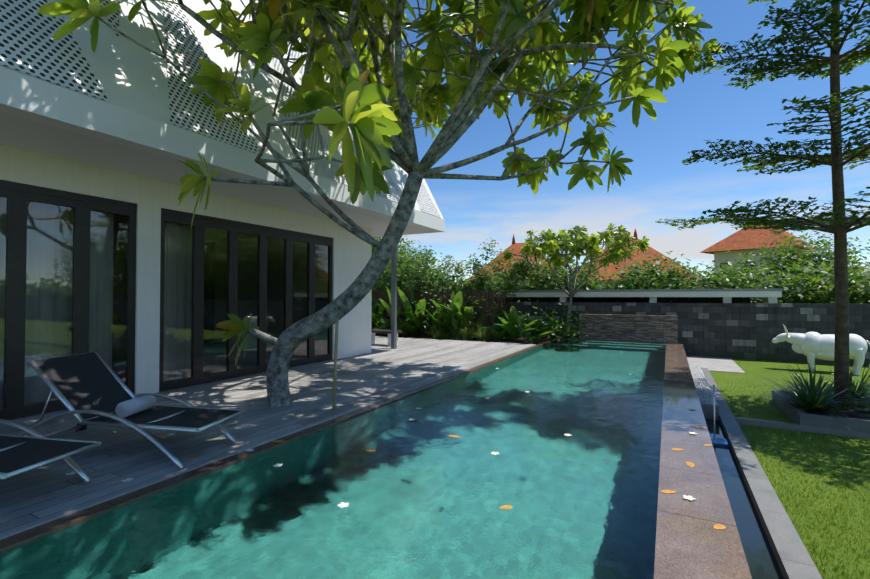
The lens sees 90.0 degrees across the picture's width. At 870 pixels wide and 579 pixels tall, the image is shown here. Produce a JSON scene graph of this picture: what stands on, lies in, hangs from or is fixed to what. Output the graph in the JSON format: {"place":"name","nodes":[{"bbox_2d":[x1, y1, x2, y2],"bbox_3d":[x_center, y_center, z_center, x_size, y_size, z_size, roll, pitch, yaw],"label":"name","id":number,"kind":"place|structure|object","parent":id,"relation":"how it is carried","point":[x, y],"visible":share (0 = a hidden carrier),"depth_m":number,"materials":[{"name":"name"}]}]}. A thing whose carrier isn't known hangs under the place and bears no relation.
{"place":"outdoors","nodes":[
{"label":"outdoors","id":0,"kind":"place"},
{"bbox_2d":[0,336,535,539],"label":"deck","id":1,"kind":"structure","parent":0,"point":[40,495],"depth_m":5.19,"materials":[{"name":"grey wood"}]},
{"bbox_2d":[0,419,100,483],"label":"lounger","id":2,"kind":"object","parent":1,"relation":"on","point":[19,454],"visible":1,"depth_m":3.30,"materials":[{"name":"black fabric"}]},
{"bbox_2d":[0,197,191,408],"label":"curtains","id":3,"kind":"object","parent":1,"relation":"on","point":[172,240],"depth_m":6.02,"materials":[{"name":"grey fabric"}]},
{"bbox_2d":[20,352,244,469],"bbox_3d":[-2.996,1.108,4.250,2.110,0.881,0.802,0,-1,11],"label":"lounger","id":4,"kind":"object","parent":1,"relation":"on","point":[90,388],"visible":0.88,"depth_m":4.22,"materials":[{"name":"black fabric"}]},
{"bbox_2d":[115,394,154,417],"bbox_3d":[-2.923,1.133,4.255,0.144,0.144,0.350,0,-1,3],"label":"towel","id":5,"kind":"object","parent":4,"relation":"on","point":[133,406],"visible":1,"depth_m":4.17,"materials":[{"name":"white fabric"}]},
{"bbox_2d":[0,144,371,393],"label":"house walls","id":6,"kind":"structure","parent":1,"relation":"on","point":[151,198],"depth_m":7.99,"materials":[{"name":"white paint"}]},
{"bbox_2d":[0,180,332,419],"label":"door frames","id":7,"kind":"structure","parent":6,"relation":"attached to","point":[18,196],"depth_m":6.43,"materials":[{"name":"black metal"}]},
{"bbox_2d":[0,198,328,408],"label":"door glass","id":8,"kind":"object","parent":7,"relation":"in","point":[41,400],"visible":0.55,"depth_m":6.90,"materials":[{"name":"glass"}]},
{"bbox_2d":[112,214,257,384],"bbox_3d":[-8.965,-0.065,4.960,6.070,3.520,18.500,-1,-1,28],"label":"interior","id":9,"kind":"object","parent":6,"relation":"in","point":[118,279],"depth_m":6.89,"materials":[{"name":"grey"}]},
{"bbox_2d":[0,67,444,236],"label":"eave","id":10,"kind":"object","parent":6,"relation":"attached to","point":[39,116],"visible":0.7,"depth_m":5.53,"materials":[{"name":"white paint"}]},
{"bbox_2d":[0,0,442,218],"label":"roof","id":11,"kind":"structure","parent":10,"relation":"on","point":[131,76],"depth_m":5.85,"materials":[{"name":"white paint"}]},
{"bbox_2d":[0,0,440,216],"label":"perforated roof","id":12,"kind":"object","parent":11,"relation":"on","point":[29,45],"visible":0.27,"depth_m":5.86,"materials":[{"name":"white metal"}]},
{"bbox_2d":[332,319,338,409],"bbox_3d":[-1.309,0.980,5.723,0.043,1.188,0.125,0,-1,14],"label":"bamboo prop","id":13,"kind":"object","parent":1,"relation":"on","point":[335,365],"visible":0.96,"depth_m":5.71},
{"bbox_2d":[37,0,722,406],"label":"frangipani","id":14,"kind":"object","parent":1,"relation":"on","point":[371,116],"depth_m":6.15,"materials":[{"name":"green plant"}]},
{"bbox_2d":[371,329,401,345],"bbox_3d":[-1.647,1.474,13.349,1.200,0.450,0.450,-1,-1,28],"label":"bench","id":15,"kind":"object","parent":1,"relation":"on","point":[374,331],"visible":0.45,"depth_m":13.23,"materials":[{"name":"grey"}]},
{"bbox_2d":[391,248,396,348],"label":"column","id":16,"kind":"structure","parent":1,"relation":"on","point":[394,301],"depth_m":12.37,"materials":[{"name":"silver metal"}]},
{"bbox_2d":[503,223,649,337],"bbox_3d":[4.739,-0.202,14.822,4.796,4.029,2.777,0,-1,8],"label":"frangipani","id":17,"kind":"object","parent":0,"point":[553,242],"depth_m":14.66,"materials":[{"name":"green plant"}]},
{"bbox_2d":[366,0,869,288],"label":"sky","id":18,"kind":"structure","parent":0,"point":[697,109],"materials":[{"name":"blue"}]},
{"bbox_2d":[688,362,717,404],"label":"pebbles","id":19,"kind":"object","parent":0,"point":[704,392],"visible":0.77,"depth_m":8.49,"materials":[{"name":"white gravel"}]},
{"bbox_2d":[686,356,744,372],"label":"slab","id":20,"kind":"structure","parent":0,"point":[720,364],"depth_m":12.38,"materials":[{"name":"concrete"}]},
{"bbox_2d":[655,0,869,407],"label":"tree","id":21,"kind":"object","parent":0,"point":[796,70],"depth_m":6.95,"materials":[{"name":"green plant"}]},
{"bbox_2d":[710,359,869,578],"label":"lawn","id":22,"kind":"structure","parent":0,"point":[757,370],"depth_m":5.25,"materials":[{"name":"green plant"}]},
{"bbox_2d":[717,380,866,422],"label":"grass","id":23,"kind":"structure","parent":22,"relation":"on","point":[754,402],"depth_m":8.03,"materials":[{"name":"green plant"}]},
{"bbox_2d":[772,325,869,374],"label":"cow","id":24,"kind":"object","parent":22,"relation":"on","point":[812,346],"visible":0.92,"depth_m":10.98},
{"bbox_2d":[772,389,869,432],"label":"planter","id":25,"kind":"object","parent":22,"relation":"on","point":[831,422],"visible":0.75,"depth_m":6.24,"materials":[{"name":"concrete"}]},
{"bbox_2d":[789,394,869,419],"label":"planter soil","id":26,"kind":"structure","parent":25,"relation":"in","point":[855,415],"depth_m":6.62,"materials":[{"name":"brown soil"}]},
{"bbox_2d":[752,359,869,428],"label":"spiky plants","id":27,"kind":"object","parent":26,"relation":"on","point":[810,396],"visible":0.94,"depth_m":6.81,"materials":[{"name":"green plant"}]},
{"label":"ground","id":28,"kind":"structure","parent":0,"visible":0},
{"bbox_2d":[372,247,415,290],"bbox_3d":[-5.592,-0.523,26.280,8.632,5.965,7.678,-1,-1,28],"label":"bush","id":29,"kind":"object","parent":28,"relation":"on","point":[379,288],"depth_m":25.43,"materials":[{"name":"green plant"}]},
{"bbox_2d":[372,236,432,271],"bbox_3d":[-5.388,-1.194,32.436,10.543,7.536,10.461,-1,-1,28],"label":"bush","id":30,"kind":"object","parent":28,"relation":"on","point":[404,246],"visible":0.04,"depth_m":31.42,"materials":[{"name":"green plant"}]},
{"bbox_2d":[373,244,467,290],"bbox_3d":[-1.383,-0.075,25.209,6.418,5.066,6.871,-1,-1,28],"label":"bush","id":31,"kind":"object","parent":28,"relation":"on","point":[401,285],"visible":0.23,"depth_m":23.46,"materials":[{"name":"green plant"}]},
{"bbox_2d":[375,334,549,344],"bbox_3d":[1.089,2.046,16.468,14.460,0.480,3.350,-1,-1,28],"label":"garden bed","id":32,"kind":"object","parent":28,"relation":"on","point":[523,340],"depth_m":15.59,"materials":[{"name":"brown soil"}]},
{"bbox_2d":[372,237,405,290],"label":"bush","id":33,"kind":"object","parent":32,"relation":"on","point":[388,269],"depth_m":17.52,"materials":[{"name":"green plant"}]},
{"bbox_2d":[401,245,455,296],"bbox_3d":[-0.168,0.010,17.289,2.204,3.580,3.091,0,-1,8],"label":"bush","id":34,"kind":"object","parent":32,"relation":"on","point":[417,285],"depth_m":16.78,"materials":[{"name":"green plant"}]},
{"bbox_2d":[371,290,493,339],"bbox_3d":[-1.678,0.979,17.541,8.585,1.850,0.090,-1,-1,28],"label":"fence","id":35,"kind":"object","parent":32,"relation":"on","point":[428,296],"visible":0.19,"depth_m":16.36,"materials":[{"name":"brown wood"}]},
{"bbox_2d":[385,319,505,340],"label":"plants","id":36,"kind":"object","parent":32,"relation":"on","point":[480,335],"depth_m":15.38,"materials":[{"name":"green plant"}]},
{"bbox_2d":[444,260,496,298],"bbox_3d":[1.477,0.298,17.096,2.143,3.000,2.561,-1,-1,28],"label":"bush","id":37,"kind":"object","parent":32,"relation":"on","point":[456,284],"visible":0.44,"depth_m":16.70,"materials":[{"name":"green plant"}]},
{"bbox_2d":[371,285,578,342],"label":"broad leaf plants","id":38,"kind":"object","parent":32,"relation":"on","point":[513,325],"visible":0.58,"depth_m":15.75,"materials":[{"name":"green plant"}]},
{"bbox_2d":[371,280,587,343],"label":"bed shrubs","id":39,"kind":"object","parent":32,"relation":"on","point":[562,328],"visible":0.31,"depth_m":15.48,"materials":[{"name":"green plant"}]},
{"bbox_2d":[494,290,505,336],"bbox_3d":[2.384,0.958,16.265,0.050,1.850,1.585,-1,-1,28],"label":"fence","id":40,"kind":"object","parent":32,"relation":"on","point":[499,303],"visible":0.17,"depth_m":16.27,"materials":[{"name":"brown wood"}]},
{"bbox_2d":[464,237,537,337],"bbox_3d":[2.451,-0.083,16.116,2.687,3.742,2.541,0,-1,-2],"label":"tree","id":41,"kind":"object","parent":32,"relation":"on","point":[523,267],"depth_m":15.78,"materials":[{"name":"green plant"}]},
{"bbox_2d":[579,314,677,342],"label":"feature wall","id":42,"kind":"structure","parent":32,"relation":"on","point":[645,328],"depth_m":14.56,"materials":[{"name":"stone"}]},
{"bbox_2d":[464,270,537,301],"bbox_3d":[3.681,0.628,22.943,4.642,3.592,4.346,-1,-1,28],"label":"tree","id":43,"kind":"object","parent":28,"relation":"on","point":[513,299],"visible":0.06,"depth_m":21.89,"materials":[{"name":"green plant"}]},
{"bbox_2d":[468,234,553,283],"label":"house","id":44,"kind":"structure","parent":28,"relation":"on","point":[516,247],"depth_m":32.55,"materials":[{"name":"tile"}]},
{"bbox_2d":[511,253,616,301],"bbox_3d":[6.090,0.230,21.297,5.054,4.300,4.778,-1,-1,28],"label":"bush","id":45,"kind":"object","parent":28,"relation":"on","point":[545,281],"depth_m":20.60,"materials":[{"name":"green plant"}]},
{"bbox_2d":[576,228,701,289],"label":"house","id":46,"kind":"structure","parent":28,"relation":"on","point":[653,253],"depth_m":28.86,"materials":[{"name":"tile"}]},
{"bbox_2d":[504,288,782,302],"bbox_3d":[5.996,1.192,18.631,13.070,2.260,5.920,-1,-1,28],"label":"coping","id":47,"kind":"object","parent":28,"relation":"on","point":[719,295],"depth_m":15.05,"materials":[{"name":"white paint"}]},
{"bbox_2d":[601,251,700,302],"bbox_3d":[10.062,0.270,20.456,4.365,4.212,4.929,-1,-1,28],"label":"bush","id":48,"kind":"object","parent":28,"relation":"on","point":[642,278],"visible":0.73,"depth_m":19.67,"materials":[{"name":"green plant"}]},
{"bbox_2d":[506,302,869,365],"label":"black wall","id":49,"kind":"structure","parent":28,"relation":"on","point":[750,331],"depth_m":13.42,"materials":[{"name":"black stone"}]},
{"bbox_2d":[665,260,781,302],"bbox_3d":[13.150,0.530,20.110,5.357,3.683,5.438,-1,-1,28],"label":"bush","id":50,"kind":"object","parent":28,"relation":"on","point":[725,281],"visible":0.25,"depth_m":18.93,"materials":[{"name":"green plant"}]},
{"bbox_2d":[698,225,816,284],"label":"house","id":51,"kind":"structure","parent":28,"relation":"on","point":[738,242],"depth_m":39.22,"materials":[{"name":"tile"}]},
{"bbox_2d":[700,368,869,578],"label":"kerb","id":52,"kind":"structure","parent":28,"relation":"on","point":[792,556],"depth_m":4.25,"materials":[{"name":"concrete"}]},
{"bbox_2d":[705,419,783,578],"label":"trough water","id":53,"kind":"structure","parent":52,"relation":"on","point":[760,558],"depth_m":3.81,"materials":[{"name":"blue liquid"}]},
{"bbox_2d":[710,384,728,446],"bbox_3d":[3.748,1.693,5.827,0.260,0.774,0.411,-1,-1,28],"label":"pool brush","id":54,"kind":"object","parent":53,"relation":"on","point":[719,442],"visible":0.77,"depth_m":5.80,"materials":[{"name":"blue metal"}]},
{"bbox_2d":[714,230,869,302],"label":"bush","id":55,"kind":"object","parent":28,"relation":"on","point":[788,260],"depth_m":25.49,"materials":[{"name":"green plant"}]},
{"bbox_2d":[747,256,869,303],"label":"bush","id":56,"kind":"object","parent":28,"relation":"on","point":[816,291],"depth_m":16.26,"materials":[{"name":"green plant"}]},
{"bbox_2d":[849,262,869,303],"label":"bush","id":57,"kind":"object","parent":28,"relation":"on","point":[863,276],"visible":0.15,"depth_m":16.36,"materials":[{"name":"green plant"}]},
{"bbox_3d":[0.968,2.165,5.547,3.420,1.180,21.000,-1,-1,28],"label":"pool basin","id":58,"kind":"object","parent":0,"visible":0},
{"bbox_2d":[0,339,665,578],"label":"pool water","id":59,"kind":"structure","parent":58,"relation":"on","point":[423,494],"depth_m":3.26,"materials":[{"name":"teal liquid"}]},
{"bbox_2d":[0,338,682,551],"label":"coping","id":60,"kind":"object","parent":58,"relation":"on","point":[17,539],"visible":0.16,"depth_m":3.65,"materials":[{"name":"brown stone"}]},
{"bbox_2d":[654,344,751,578],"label":"wet ledge","id":61,"kind":"object","parent":60,"relation":"on","point":[692,542],"visible":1,"depth_m":3.22,"materials":[{"name":"stone"}]},
{"bbox_2d":[66,368,725,528],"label":"fallen leaves","id":62,"kind":"object","parent":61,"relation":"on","point":[716,526],"depth_m":3.95,"materials":[{"name":"orange plant"}]}
]}

